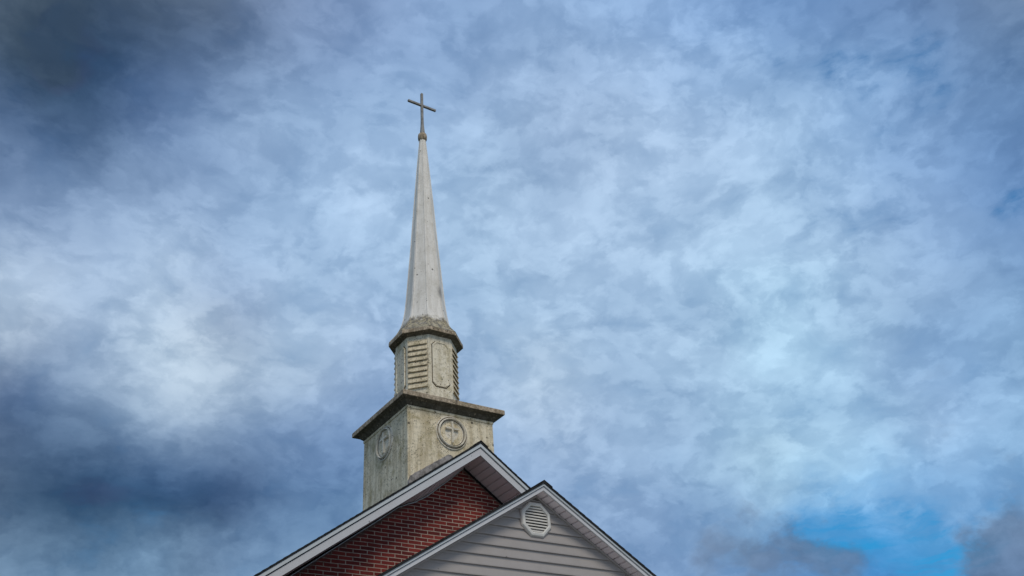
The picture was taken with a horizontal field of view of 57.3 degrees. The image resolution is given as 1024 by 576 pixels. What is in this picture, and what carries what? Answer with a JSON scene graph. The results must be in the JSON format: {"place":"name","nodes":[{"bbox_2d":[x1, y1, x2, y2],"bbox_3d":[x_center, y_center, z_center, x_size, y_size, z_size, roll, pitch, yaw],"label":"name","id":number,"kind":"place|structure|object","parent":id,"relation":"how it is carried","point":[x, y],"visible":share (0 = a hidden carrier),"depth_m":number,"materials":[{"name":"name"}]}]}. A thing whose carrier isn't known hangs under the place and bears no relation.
{"place":"outdoors","nodes":[
{"label":"outdoors","id":0,"kind":"place"},
{"bbox_2d":[254,440,530,575],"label":"church building","id":1,"kind":"structure","parent":0,"point":[477,480],"depth_m":15.89,"materials":[{"name":"red brick"}]},
{"bbox_2d":[352,93,504,529],"bbox_3d":[-1.920,-0.236,20.651,2.252,11.072,2.252,16,-38,-29],"label":"steeple","id":2,"kind":"object","parent":1,"relation":"on","point":[423,421],"visible":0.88,"depth_m":18.56,"materials":[{"name":"stone"}]},
{"bbox_2d":[377,480,655,575],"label":"church porch","id":3,"kind":"object","parent":1,"relation":"attached to","point":[543,528],"visible":1,"depth_m":12.66,"materials":[{"name":"grey plastic"}]},
{"bbox_2d":[0,0,1023,575],"label":"sky","id":4,"kind":"structure","parent":0,"point":[740,282],"materials":[{"name":"blue"}]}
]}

